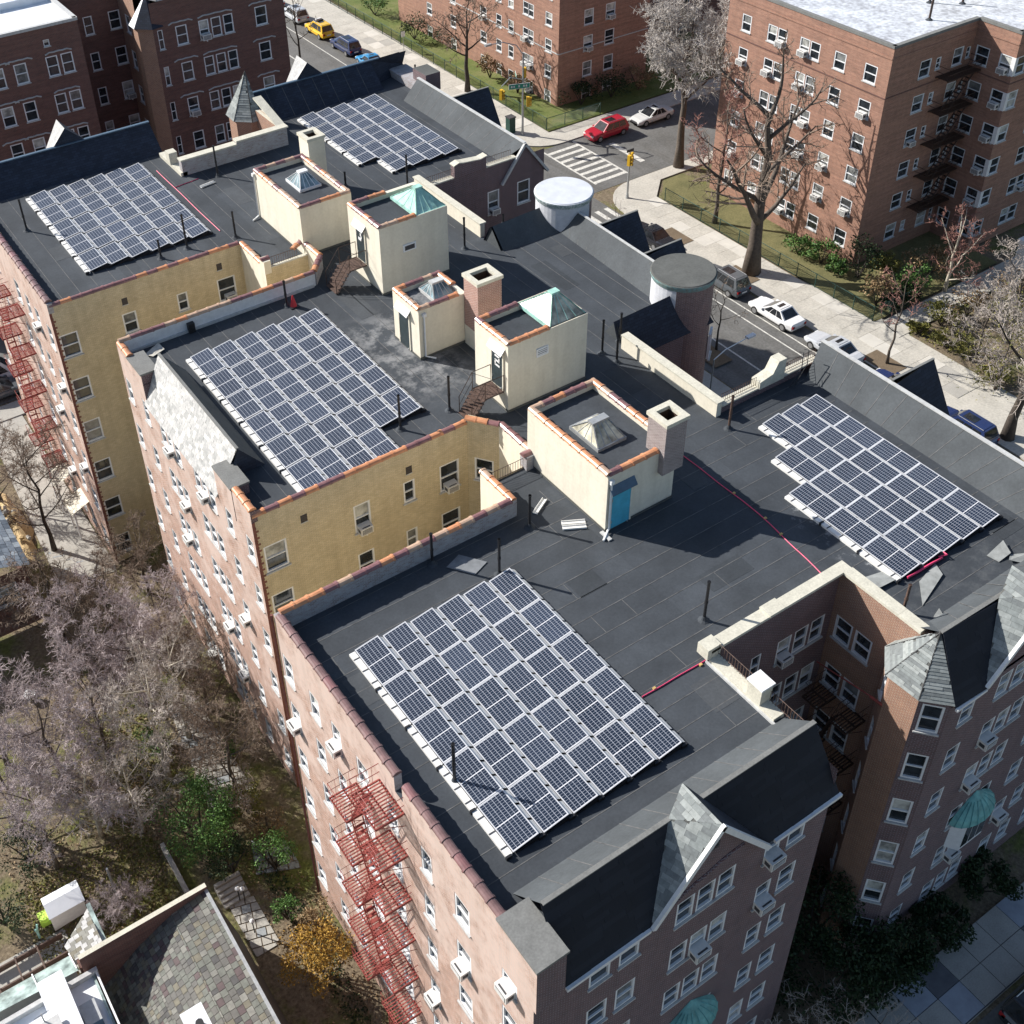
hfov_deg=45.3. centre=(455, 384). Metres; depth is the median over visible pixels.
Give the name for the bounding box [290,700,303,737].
window
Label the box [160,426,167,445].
window
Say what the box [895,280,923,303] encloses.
evergreen shrub
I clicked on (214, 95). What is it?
window
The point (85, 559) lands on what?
flagstone path
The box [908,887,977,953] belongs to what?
evergreen shrub
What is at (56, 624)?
bare tree
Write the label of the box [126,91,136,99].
air conditioner
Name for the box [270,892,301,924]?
evergreen shrub
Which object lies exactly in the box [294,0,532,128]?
pavement flags
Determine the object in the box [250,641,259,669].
window
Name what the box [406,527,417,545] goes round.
window
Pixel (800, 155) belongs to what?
air conditioner
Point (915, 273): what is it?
evergreen shrub
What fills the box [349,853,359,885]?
window
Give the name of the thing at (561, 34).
apartment building
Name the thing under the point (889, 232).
window
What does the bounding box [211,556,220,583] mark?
window
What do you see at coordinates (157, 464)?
window
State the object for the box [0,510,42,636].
blue slate house
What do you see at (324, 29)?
parked car
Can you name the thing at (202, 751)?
bare tree
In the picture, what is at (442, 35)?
evergreen shrub
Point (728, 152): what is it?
air conditioner
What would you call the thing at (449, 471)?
window
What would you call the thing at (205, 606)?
window
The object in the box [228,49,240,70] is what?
window
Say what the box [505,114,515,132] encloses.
utility box
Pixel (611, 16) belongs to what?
air conditioner
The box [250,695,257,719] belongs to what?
window
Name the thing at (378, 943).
window
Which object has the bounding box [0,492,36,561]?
sand heap
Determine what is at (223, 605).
window
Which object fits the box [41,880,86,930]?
garden shed
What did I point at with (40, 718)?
bare tree
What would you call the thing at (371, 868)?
window
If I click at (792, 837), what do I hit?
window
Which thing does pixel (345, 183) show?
vent pipe
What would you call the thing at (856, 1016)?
bare tree
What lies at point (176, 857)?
leaf litter
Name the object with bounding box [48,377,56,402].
window
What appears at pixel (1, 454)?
bare tree
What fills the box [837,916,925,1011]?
evergreen shrub
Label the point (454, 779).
vent pipe
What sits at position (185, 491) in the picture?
window
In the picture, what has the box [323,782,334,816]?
window
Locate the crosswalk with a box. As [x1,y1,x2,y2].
[544,141,627,223]
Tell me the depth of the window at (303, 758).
51.21 m
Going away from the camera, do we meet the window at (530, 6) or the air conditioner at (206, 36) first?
the air conditioner at (206, 36)
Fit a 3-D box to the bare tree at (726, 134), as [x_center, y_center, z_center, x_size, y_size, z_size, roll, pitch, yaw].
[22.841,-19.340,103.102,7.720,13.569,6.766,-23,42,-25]
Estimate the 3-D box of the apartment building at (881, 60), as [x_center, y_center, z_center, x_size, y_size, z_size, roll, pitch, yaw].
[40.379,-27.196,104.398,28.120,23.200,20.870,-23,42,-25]
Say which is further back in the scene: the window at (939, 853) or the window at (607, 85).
the window at (607, 85)
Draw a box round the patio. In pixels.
[0,929,80,987]
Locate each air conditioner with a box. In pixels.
[32,321,42,332]
[55,404,65,415]
[56,381,67,394]
[68,465,77,476]
[79,461,89,473]
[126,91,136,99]
[162,444,174,459]
[179,499,191,514]
[182,532,193,546]
[190,108,201,116]
[196,489,209,505]
[201,32,211,41]
[208,647,217,661]
[223,619,235,634]
[224,291,237,300]
[238,612,251,628]
[238,668,249,683]
[286,716,301,736]
[325,737,342,759]
[357,520,373,536]
[424,988,440,1011]
[443,479,459,493]
[450,954,469,981]
[489,205,500,215]
[494,975,515,1004]
[520,35,527,41]
[525,63,532,69]
[525,88,531,93]
[584,45,592,51]
[607,12,615,19]
[688,937,711,964]
[726,149,734,157]
[735,57,745,66]
[752,891,775,916]
[760,68,770,77]
[762,845,786,871]
[773,206,783,214]
[774,39,785,48]
[775,649,793,669]
[791,82,802,91]
[791,151,802,159]
[796,48,807,57]
[796,119,807,128]
[809,193,820,202]
[814,162,825,171]
[837,207,848,216]
[854,110,867,119]
[905,139,915,147]
[942,848,960,864]
[960,774,980,794]
[962,197,974,206]
[970,166,982,175]
[977,730,998,751]
[978,133,990,143]
[986,100,999,109]
[990,807,1008,826]
[995,66,1008,75]
[1015,183,1023,191]
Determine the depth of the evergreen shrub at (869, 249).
97.89 m
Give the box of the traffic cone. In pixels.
[289,295,299,309]
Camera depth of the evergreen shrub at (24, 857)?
58.85 m
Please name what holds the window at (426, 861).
in the apartment building at (614, 907)
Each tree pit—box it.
[666,227,692,243]
[705,345,731,366]
[733,265,759,282]
[865,350,906,373]
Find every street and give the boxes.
[0,334,20,404]
[285,16,817,390]
[544,91,719,192]
[977,982,1023,1023]
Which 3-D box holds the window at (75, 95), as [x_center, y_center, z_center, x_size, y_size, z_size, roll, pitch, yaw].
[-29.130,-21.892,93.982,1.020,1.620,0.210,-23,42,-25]
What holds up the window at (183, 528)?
in the apartment building at (614, 907)
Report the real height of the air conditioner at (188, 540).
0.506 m
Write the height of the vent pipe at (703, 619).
2.100 m
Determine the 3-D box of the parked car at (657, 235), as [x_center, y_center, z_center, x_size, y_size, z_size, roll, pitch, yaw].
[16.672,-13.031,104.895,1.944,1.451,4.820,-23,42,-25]
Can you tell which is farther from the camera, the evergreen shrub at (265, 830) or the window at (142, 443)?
the window at (142, 443)
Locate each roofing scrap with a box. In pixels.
[447,555,486,574]
[866,569,899,587]
[919,564,942,604]
[934,609,942,617]
[987,541,1010,561]
[1009,553,1023,562]
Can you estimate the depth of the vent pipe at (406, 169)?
74.29 m
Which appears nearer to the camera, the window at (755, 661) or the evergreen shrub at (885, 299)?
the window at (755, 661)
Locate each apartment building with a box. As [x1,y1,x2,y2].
[0,0,290,162]
[0,51,1023,1023]
[398,0,729,106]
[709,0,1023,265]
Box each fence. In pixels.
[327,0,600,129]
[664,188,910,320]
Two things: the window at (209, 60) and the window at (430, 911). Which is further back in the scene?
the window at (209, 60)
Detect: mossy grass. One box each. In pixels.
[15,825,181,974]
[80,695,187,814]
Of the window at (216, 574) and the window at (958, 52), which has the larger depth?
the window at (958, 52)
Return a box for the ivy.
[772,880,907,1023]
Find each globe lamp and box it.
[235,886,240,899]
[240,886,245,900]
[249,918,254,932]
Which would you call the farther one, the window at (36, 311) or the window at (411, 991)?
the window at (36, 311)
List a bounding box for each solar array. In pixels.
[26,163,212,274]
[186,308,425,491]
[297,94,461,173]
[349,568,687,860]
[758,394,1002,583]
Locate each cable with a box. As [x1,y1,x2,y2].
[156,170,219,230]
[642,660,705,696]
[683,455,820,572]
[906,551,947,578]
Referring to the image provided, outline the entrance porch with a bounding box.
[1009,236,1023,280]
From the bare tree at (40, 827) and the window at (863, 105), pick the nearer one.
the bare tree at (40, 827)
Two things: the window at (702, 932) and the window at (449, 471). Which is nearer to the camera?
the window at (702, 932)
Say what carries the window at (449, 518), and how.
in the apartment building at (614, 907)
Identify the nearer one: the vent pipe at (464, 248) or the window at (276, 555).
the window at (276, 555)
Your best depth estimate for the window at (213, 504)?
56.08 m
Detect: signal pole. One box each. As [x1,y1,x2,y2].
[484,42,529,134]
[625,148,633,198]
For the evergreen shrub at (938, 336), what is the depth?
91.08 m
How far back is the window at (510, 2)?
127.58 m
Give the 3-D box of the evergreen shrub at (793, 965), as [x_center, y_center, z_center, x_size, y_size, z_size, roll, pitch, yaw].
[13.205,23.703,53.410,4.381,5.093,4.610,3,37,6]
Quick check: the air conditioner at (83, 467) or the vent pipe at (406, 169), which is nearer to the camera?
the air conditioner at (83, 467)
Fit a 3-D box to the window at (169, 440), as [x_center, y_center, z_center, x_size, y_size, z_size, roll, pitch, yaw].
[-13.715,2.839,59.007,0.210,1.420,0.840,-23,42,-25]
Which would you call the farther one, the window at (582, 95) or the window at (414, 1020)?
the window at (582, 95)
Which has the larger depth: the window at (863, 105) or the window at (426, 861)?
the window at (863, 105)
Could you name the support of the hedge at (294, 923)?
on the ground at (279, 789)
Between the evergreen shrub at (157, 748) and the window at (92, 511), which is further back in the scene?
the window at (92, 511)
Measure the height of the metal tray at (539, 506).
0.080 m
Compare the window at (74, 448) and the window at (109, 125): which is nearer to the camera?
the window at (74, 448)
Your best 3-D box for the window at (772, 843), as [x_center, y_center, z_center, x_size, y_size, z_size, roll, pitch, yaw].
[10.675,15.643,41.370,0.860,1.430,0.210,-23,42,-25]
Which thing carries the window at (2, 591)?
in the blue slate house at (9, 542)
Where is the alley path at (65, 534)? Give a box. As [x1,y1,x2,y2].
[0,415,114,588]
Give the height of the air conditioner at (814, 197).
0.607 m
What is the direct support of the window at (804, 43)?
in the apartment building at (881, 60)
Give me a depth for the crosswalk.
116.54 m
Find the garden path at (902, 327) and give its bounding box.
[877,256,1014,336]
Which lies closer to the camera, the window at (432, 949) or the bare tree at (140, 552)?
the window at (432, 949)
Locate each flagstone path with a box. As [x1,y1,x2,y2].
[49,549,116,581]
[172,701,257,810]
[229,896,279,956]
[251,841,301,874]
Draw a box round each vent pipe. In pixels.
[17,199,30,232]
[156,240,164,260]
[180,214,190,250]
[212,145,221,177]
[231,211,239,239]
[282,280,289,308]
[343,171,349,187]
[395,394,405,432]
[405,154,408,183]
[427,532,437,567]
[444,376,453,413]
[448,742,459,786]
[461,217,468,250]
[493,538,501,576]
[524,494,534,530]
[597,319,606,355]
[612,340,620,364]
[615,312,622,343]
[698,580,710,624]
[723,395,734,431]
[903,583,911,607]
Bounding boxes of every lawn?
[333,0,726,130]
[661,173,996,320]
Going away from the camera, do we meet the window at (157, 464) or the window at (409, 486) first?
the window at (409, 486)
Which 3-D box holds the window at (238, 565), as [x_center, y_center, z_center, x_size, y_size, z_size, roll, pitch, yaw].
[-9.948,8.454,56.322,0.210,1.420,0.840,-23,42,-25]
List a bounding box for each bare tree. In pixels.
[0,418,45,502]
[0,419,80,551]
[0,541,103,641]
[0,652,63,765]
[0,660,108,797]
[0,706,67,847]
[0,764,87,869]
[14,556,126,691]
[22,732,137,843]
[26,631,139,765]
[58,541,139,637]
[69,730,188,838]
[74,584,186,714]
[80,634,208,780]
[86,877,125,929]
[89,509,173,595]
[90,563,209,674]
[96,874,153,928]
[125,605,214,741]
[145,609,237,713]
[166,685,270,819]
[284,0,320,57]
[425,0,508,91]
[630,0,733,168]
[680,77,766,223]
[689,28,845,276]
[711,279,746,349]
[761,993,824,1023]
[781,978,919,1023]
[878,261,928,363]
[924,201,995,292]
[938,267,1023,377]
[947,277,1023,441]
[958,308,1023,389]
[977,235,1023,341]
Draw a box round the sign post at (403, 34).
[401,31,404,48]
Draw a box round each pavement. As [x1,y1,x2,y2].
[0,370,733,422]
[284,0,720,146]
[613,150,1023,459]
[856,884,1023,1023]
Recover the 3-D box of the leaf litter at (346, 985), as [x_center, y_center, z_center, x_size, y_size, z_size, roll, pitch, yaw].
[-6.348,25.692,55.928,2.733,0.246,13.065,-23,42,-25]
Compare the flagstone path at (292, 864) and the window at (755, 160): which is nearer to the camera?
the flagstone path at (292, 864)
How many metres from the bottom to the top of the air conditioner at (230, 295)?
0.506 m
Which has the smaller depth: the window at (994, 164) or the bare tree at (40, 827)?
the bare tree at (40, 827)
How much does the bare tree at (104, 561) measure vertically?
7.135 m
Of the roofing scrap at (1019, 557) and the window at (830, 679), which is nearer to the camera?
the roofing scrap at (1019, 557)
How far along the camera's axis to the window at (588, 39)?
125.06 m
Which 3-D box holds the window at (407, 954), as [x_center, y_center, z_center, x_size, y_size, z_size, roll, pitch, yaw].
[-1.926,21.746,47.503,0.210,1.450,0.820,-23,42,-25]
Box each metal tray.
[200,181,214,187]
[533,497,546,513]
[561,519,586,529]
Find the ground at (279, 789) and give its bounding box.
[0,0,1023,1023]
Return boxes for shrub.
[0,823,57,883]
[0,880,31,938]
[52,714,107,751]
[109,776,146,808]
[111,746,153,780]
[131,722,169,757]
[142,767,242,867]
[200,829,255,881]
[218,739,237,758]
[228,776,264,817]
[235,805,288,847]
[248,826,298,871]
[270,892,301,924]
[277,912,355,998]
[295,890,334,938]
[361,0,389,14]
[396,11,430,42]
[430,26,459,47]
[475,52,502,77]
[506,71,531,92]
[559,77,604,105]
[594,65,634,96]
[624,63,657,89]
[775,922,900,1023]
[781,233,813,256]
[781,899,809,986]
[788,863,873,971]
[804,237,842,262]
[825,255,848,275]
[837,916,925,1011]
[842,233,885,277]
[859,268,894,305]
[869,250,903,272]
[871,914,938,983]
[878,291,904,308]
[895,262,932,296]
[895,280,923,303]
[898,241,953,282]
[905,319,931,335]
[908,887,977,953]
[920,295,966,328]
[925,326,975,358]
[946,286,991,315]
[958,845,1023,902]
[972,359,1017,388]
[993,269,1023,306]
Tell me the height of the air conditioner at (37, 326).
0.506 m
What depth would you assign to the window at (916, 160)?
98.92 m
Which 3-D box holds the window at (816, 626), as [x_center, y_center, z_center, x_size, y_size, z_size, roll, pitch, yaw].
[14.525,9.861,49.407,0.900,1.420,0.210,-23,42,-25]
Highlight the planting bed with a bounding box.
[910,283,1023,396]
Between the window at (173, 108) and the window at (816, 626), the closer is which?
the window at (816, 626)
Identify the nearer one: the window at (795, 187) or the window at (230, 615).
the window at (230, 615)
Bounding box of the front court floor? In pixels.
[770,878,895,1023]
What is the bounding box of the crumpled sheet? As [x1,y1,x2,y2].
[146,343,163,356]
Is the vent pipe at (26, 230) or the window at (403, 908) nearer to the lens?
the window at (403, 908)
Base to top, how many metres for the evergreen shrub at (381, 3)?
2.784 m
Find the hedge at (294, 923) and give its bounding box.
[256,855,375,1023]
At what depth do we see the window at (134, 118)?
103.96 m
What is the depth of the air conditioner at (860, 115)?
94.16 m
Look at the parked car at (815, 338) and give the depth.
90.54 m
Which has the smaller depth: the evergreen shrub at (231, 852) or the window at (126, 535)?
the evergreen shrub at (231, 852)
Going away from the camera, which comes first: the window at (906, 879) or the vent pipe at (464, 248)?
the window at (906, 879)
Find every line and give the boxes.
[287,27,345,64]
[609,143,644,161]
[650,248,815,352]
[712,338,761,370]
[714,300,802,356]
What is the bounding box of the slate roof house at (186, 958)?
[0,883,287,1023]
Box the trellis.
[0,933,77,993]
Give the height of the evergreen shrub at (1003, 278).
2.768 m
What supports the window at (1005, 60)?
in the apartment building at (881, 60)
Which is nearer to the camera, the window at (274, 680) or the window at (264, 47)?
the window at (274, 680)
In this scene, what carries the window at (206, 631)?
in the apartment building at (614, 907)
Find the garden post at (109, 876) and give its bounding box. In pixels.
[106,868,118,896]
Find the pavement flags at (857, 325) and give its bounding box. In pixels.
[635,196,980,398]
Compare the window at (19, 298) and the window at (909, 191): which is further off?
the window at (909, 191)
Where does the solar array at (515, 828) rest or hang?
on the apartment building at (614, 907)
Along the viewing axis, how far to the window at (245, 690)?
65.41 m
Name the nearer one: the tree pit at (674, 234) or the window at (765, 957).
the window at (765, 957)
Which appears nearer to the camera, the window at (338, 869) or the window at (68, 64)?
the window at (338, 869)
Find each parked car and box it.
[0,356,13,376]
[0,375,19,398]
[284,4,308,23]
[305,17,333,39]
[330,34,361,56]
[355,52,379,62]
[583,113,629,142]
[629,103,673,126]
[641,221,673,248]
[714,264,751,297]
[748,296,806,331]
[804,330,865,362]
[875,368,899,384]
[947,406,999,444]
[998,985,1023,1023]
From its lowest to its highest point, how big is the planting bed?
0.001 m
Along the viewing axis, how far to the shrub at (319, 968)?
52.84 m
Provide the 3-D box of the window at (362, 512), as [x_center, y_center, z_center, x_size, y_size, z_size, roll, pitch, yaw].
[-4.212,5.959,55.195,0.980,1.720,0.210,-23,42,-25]
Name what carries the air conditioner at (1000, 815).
attached to the apartment building at (614, 907)
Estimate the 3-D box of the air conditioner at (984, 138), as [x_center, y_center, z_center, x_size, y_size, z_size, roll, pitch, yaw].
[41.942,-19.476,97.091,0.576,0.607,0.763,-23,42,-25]
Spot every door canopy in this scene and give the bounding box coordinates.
[47,463,69,510]
[65,488,88,538]
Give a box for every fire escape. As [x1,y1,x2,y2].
[0,278,67,490]
[327,763,422,1023]
[802,670,868,815]
[906,53,983,212]
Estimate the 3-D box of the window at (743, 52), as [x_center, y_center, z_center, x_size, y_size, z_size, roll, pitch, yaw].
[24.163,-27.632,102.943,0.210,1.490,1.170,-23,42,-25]
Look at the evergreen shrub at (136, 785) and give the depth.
61.95 m
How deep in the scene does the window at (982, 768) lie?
50.84 m
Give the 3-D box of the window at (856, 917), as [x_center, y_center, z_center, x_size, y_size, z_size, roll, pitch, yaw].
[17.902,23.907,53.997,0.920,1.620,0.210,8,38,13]
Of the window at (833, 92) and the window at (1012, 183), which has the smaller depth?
the window at (833, 92)
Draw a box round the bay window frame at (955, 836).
[943,825,981,849]
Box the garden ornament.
[34,924,40,938]
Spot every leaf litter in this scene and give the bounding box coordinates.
[34,627,262,882]
[238,847,396,1023]
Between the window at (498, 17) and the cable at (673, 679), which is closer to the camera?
the cable at (673, 679)
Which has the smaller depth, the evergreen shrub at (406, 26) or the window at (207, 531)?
the window at (207, 531)
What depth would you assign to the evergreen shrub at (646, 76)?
128.82 m
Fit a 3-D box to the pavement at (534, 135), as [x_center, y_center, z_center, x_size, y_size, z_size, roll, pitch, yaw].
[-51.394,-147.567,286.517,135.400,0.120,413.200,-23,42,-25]
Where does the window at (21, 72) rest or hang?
in the apartment building at (81, 68)
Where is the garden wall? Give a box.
[160,842,188,893]
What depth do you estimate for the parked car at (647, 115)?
123.25 m
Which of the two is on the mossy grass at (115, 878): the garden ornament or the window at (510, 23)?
the garden ornament
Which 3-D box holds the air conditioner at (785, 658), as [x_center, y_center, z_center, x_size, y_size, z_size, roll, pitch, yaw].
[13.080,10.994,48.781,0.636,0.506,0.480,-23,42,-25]
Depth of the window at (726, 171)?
109.88 m
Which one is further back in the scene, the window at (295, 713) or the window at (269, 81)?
the window at (269, 81)
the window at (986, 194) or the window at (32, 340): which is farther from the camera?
the window at (986, 194)
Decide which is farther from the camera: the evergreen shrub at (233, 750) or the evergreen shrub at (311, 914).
the evergreen shrub at (233, 750)
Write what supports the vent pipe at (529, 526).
on the apartment building at (614, 907)
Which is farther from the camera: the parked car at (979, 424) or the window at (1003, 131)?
the window at (1003, 131)
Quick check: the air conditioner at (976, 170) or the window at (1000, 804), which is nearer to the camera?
the window at (1000, 804)
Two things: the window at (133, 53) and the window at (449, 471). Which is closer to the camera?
the window at (449, 471)
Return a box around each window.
[0,68,8,90]
[0,106,18,129]
[0,581,22,610]
[10,143,24,156]
[13,62,31,86]
[14,279,23,305]
[23,100,40,123]
[24,293,33,319]
[26,322,35,346]
[32,137,45,150]
[34,307,43,333]
[37,337,45,362]
[37,361,46,386]
[43,39,50,47]
[45,55,61,78]
[46,350,55,376]
[47,325,56,352]
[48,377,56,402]
[49,401,57,424]
[54,93,70,115]
[58,367,68,394]
[59,331,84,360]
[59,416,67,440]
[59,437,67,460]
[60,51,76,74]
[69,89,84,111]
[69,431,77,454]
[70,410,79,435]
[70,475,75,490]
[71,375,95,403]
[77,125,90,137]
[79,468,87,491]
[81,450,90,474]
[82,16,95,36]
[82,417,105,444]
[89,504,97,526]
[90,52,103,72]
[92,488,100,511]
[93,456,115,483]
[97,86,110,106]
[101,523,108,542]
[104,494,125,520]
[105,120,114,131]
[108,9,122,30]
[115,45,129,65]
[115,531,133,555]
[122,80,134,99]
[122,310,141,335]
[125,14,131,35]
[126,378,135,406]
[129,113,140,124]
[131,49,138,71]
[137,424,146,450]
[138,84,145,105]
[142,399,151,427]
[146,465,155,492]
[153,446,161,472]
[156,506,164,531]
[157,30,166,50]
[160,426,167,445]
[162,487,171,514]
[164,66,172,86]
[165,545,173,568]
[167,435,175,458]
[169,467,178,494]
[170,102,178,121]
[172,529,180,553]
[174,444,183,469]
[175,24,189,46]
[176,136,184,154]
[176,291,191,313]
[176,477,184,500]
[179,511,186,533]
[181,60,195,82]
[181,568,188,591]
[183,486,192,514]
[185,519,194,546]
[187,95,201,116]
[188,552,196,576]
[189,604,197,627]
[192,529,201,556]
[193,129,206,150]
[194,470,201,490]
[194,561,203,587]
[196,590,204,614]
[198,19,209,40]
[201,479,209,504]
[201,571,210,597]
[202,512,211,540]
[203,600,211,624]
[204,55,216,76]
[205,628,211,648]
[208,489,218,515]
[209,90,221,110]
[209,521,218,550]
[209,609,218,635]
[210,16,223,37]
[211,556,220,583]
[214,123,226,143]
[216,52,228,73]
[217,275,237,301]
[217,532,226,561]
[217,646,225,671]
[218,565,227,593]
[220,598,227,620]
[221,87,231,107]
[222,13,235,34]
[225,507,235,538]
[226,122,231,140]
[226,576,235,604]
[227,608,235,633]
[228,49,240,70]
[228,637,236,661]
[234,555,244,585]
[234,618,243,644]
[235,647,242,669]
[235,673,243,697]
[242,599,252,628]
[242,657,250,683]
[242,683,250,707]
[246,535,256,567]
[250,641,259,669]
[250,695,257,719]
[254,5,268,26]
[254,582,265,613]
[258,681,266,707]
[259,40,272,61]
[262,626,272,656]
[263,75,274,87]
[263,538,291,575]
[265,718,273,743]
[270,669,279,697]
[271,586,294,621]
[277,709,286,736]
[283,655,295,691]
[284,746,292,772]
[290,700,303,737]
[298,745,310,779]
[305,787,316,819]
[309,691,321,728]
[311,825,322,856]
[316,738,328,774]
[317,861,328,891]
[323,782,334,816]
[329,823,340,855]
[331,721,343,758]
[335,862,345,892]
[338,769,349,804]
[340,897,350,927]
[344,816,355,846]
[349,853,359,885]
[353,500,373,535]
[355,894,365,923]
[356,756,370,797]
[358,548,374,569]
[359,928,369,957]
[363,808,376,842]
[369,858,380,884]
[372,894,385,923]
[377,928,388,957]
[381,961,392,994]
[386,799,399,838]
[392,846,403,883]
[396,889,407,925]
[400,930,411,963]
[403,479,417,505]
[403,968,414,999]
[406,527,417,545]
[407,1002,416,1023]
[420,846,433,885]
[423,892,436,930]
[426,2,431,16]
[426,937,438,971]
[428,25,432,36]
[431,977,441,1010]
[433,1012,440,1023]
[439,458,460,494]
[441,506,460,528]
[450,14,455,28]
[451,39,456,50]
[453,893,470,938]
[457,939,472,982]
[457,982,473,1023]
[473,457,493,481]
[480,30,486,43]
[487,189,498,215]
[495,13,501,28]
[495,38,501,53]
[497,63,501,75]
[499,1004,515,1023]
[502,968,517,1004]
[507,0,513,9]
[507,44,513,59]
[508,19,513,34]
[508,69,512,79]
[516,178,530,205]
[522,0,527,15]
[523,26,527,41]
[524,52,527,61]
[527,3,533,19]
[527,29,533,44]
[528,54,532,69]
[544,11,551,27]
[544,37,551,54]
[544,63,550,79]
[544,88,550,101]
[581,86,589,98]
[582,60,591,77]
[583,34,592,52]
[584,8,593,25]
[586,998,607,1023]
[587,962,612,992]
[602,78,610,90]
[603,53,612,70]
[604,28,613,45]
[605,1,615,19]
[612,977,635,1014]
[617,942,640,971]
[660,981,680,1015]
[666,939,687,974]
[673,893,694,930]
[679,967,699,1000]
[686,924,707,960]
[694,878,715,915]
[698,953,717,986]
[706,326,712,360]
[707,910,726,943]
[714,863,736,901]
[722,168,732,186]
[726,998,742,1023]
[727,139,736,152]
[729,109,739,127]
[733,961,751,991]
[735,78,742,98]
[738,46,747,66]
[740,13,751,34]
[741,921,760,953]
[745,980,765,1011]
[746,1015,756,1023]
[747,181,755,194]
[749,152,759,170]
[749,654,760,675]
[750,878,770,912]
[754,121,763,139]
[754,943,774,975]
[758,89,768,109]
[758,156,763,171]
[760,840,779,867]
[763,57,772,77]
[763,903,784,937]
[765,24,777,44]
[767,94,777,113]
[770,682,781,704]
[771,61,781,81]
[773,634,791,667]
[773,860,795,895]
[777,28,787,48]
[778,199,785,215]
[779,167,789,184]
[780,671,798,702]
[784,201,794,220]
[784,824,804,850]
[785,137,794,154]
[788,171,799,191]
[789,103,799,123]
[791,624,808,655]
[791,704,804,719]
[794,71,804,91]
[795,140,804,158]
[796,661,813,691]
[799,37,810,57]
[799,108,809,129]
[804,75,815,96]
[805,212,818,232]
[806,614,824,646]
[807,41,820,62]
[812,182,823,203]
[812,706,829,739]
[817,152,828,172]
[819,661,841,696]
[820,119,834,140]
[820,879,826,906]
[826,85,840,107]
[826,721,847,754]
[829,614,852,651]
[830,844,837,870]
[831,51,846,73]
[833,226,845,247]
[836,677,859,711]
[839,196,851,217]
[841,802,848,833]
[843,164,857,186]
[848,132,864,154]
[848,630,872,666]
[849,916,873,937]
[852,761,860,792]
[857,98,870,120]
[859,879,885,904]
[861,63,877,86]
[864,717,873,749]
[871,840,899,867]
[877,675,886,701]
[883,221,896,241]
[884,798,913,826]
[885,903,902,928]
[889,191,902,211]
[896,160,909,180]
[896,867,914,895]
[898,220,904,231]
[898,752,928,783]
[903,127,916,148]
[905,189,911,201]
[910,93,923,114]
[910,829,928,857]
[912,158,918,170]
[912,704,945,736]
[914,210,925,227]
[917,58,931,80]
[918,877,934,901]
[919,125,925,138]
[921,179,932,197]
[924,786,944,817]
[926,91,933,105]
[927,207,932,218]
[928,148,940,166]
[929,846,945,869]
[930,867,947,893]
[934,56,941,70]
[935,115,947,134]
[935,206,949,227]
[939,742,959,774]
[941,177,957,197]
[943,81,955,101]
[943,803,962,831]
[944,856,961,882]
[948,145,964,166]
[950,46,963,67]
[955,216,969,237]
[955,700,975,728]
[956,113,973,134]
[958,761,978,791]
[964,46,970,58]
[964,186,977,207]
[965,79,981,101]
[972,154,985,176]
[972,218,983,236]
[973,44,989,67]
[974,716,995,748]
[975,832,991,854]
[976,750,993,777]
[979,188,991,207]
[980,122,994,144]
[981,780,991,788]
[986,88,1002,110]
[987,156,999,176]
[988,738,1008,769]
[988,796,1006,823]
[992,665,1013,702]
[992,705,1010,734]
[992,817,1010,844]
[995,123,1008,144]
[997,207,1008,225]
[998,53,1011,76]
[1003,757,1022,785]
[1005,89,1017,110]
[1005,176,1017,195]
[1005,696,1023,726]
[1006,202,1017,221]
[1007,783,1023,808]
[1008,657,1023,690]
[1013,56,1023,76]
[1014,146,1023,164]
[1014,173,1023,191]
[1017,809,1023,824]
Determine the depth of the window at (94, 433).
70.02 m
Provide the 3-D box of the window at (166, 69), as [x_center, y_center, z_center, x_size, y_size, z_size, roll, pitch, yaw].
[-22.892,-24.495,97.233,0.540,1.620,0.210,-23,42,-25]
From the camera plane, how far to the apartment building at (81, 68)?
97.41 m
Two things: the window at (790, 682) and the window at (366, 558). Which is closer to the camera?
the window at (790, 682)
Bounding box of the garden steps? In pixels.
[208,860,250,909]
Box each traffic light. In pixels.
[499,89,504,99]
[526,96,531,106]
[627,154,633,166]
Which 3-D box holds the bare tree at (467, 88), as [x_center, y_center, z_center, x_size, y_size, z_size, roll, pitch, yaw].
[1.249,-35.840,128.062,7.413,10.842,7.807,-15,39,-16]
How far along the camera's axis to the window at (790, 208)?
104.83 m
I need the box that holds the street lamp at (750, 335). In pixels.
[710,332,755,389]
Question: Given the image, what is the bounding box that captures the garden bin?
[37,909,51,927]
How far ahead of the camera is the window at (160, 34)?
95.47 m
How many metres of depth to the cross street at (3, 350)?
93.86 m
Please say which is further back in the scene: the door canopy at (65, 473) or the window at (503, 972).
the door canopy at (65, 473)

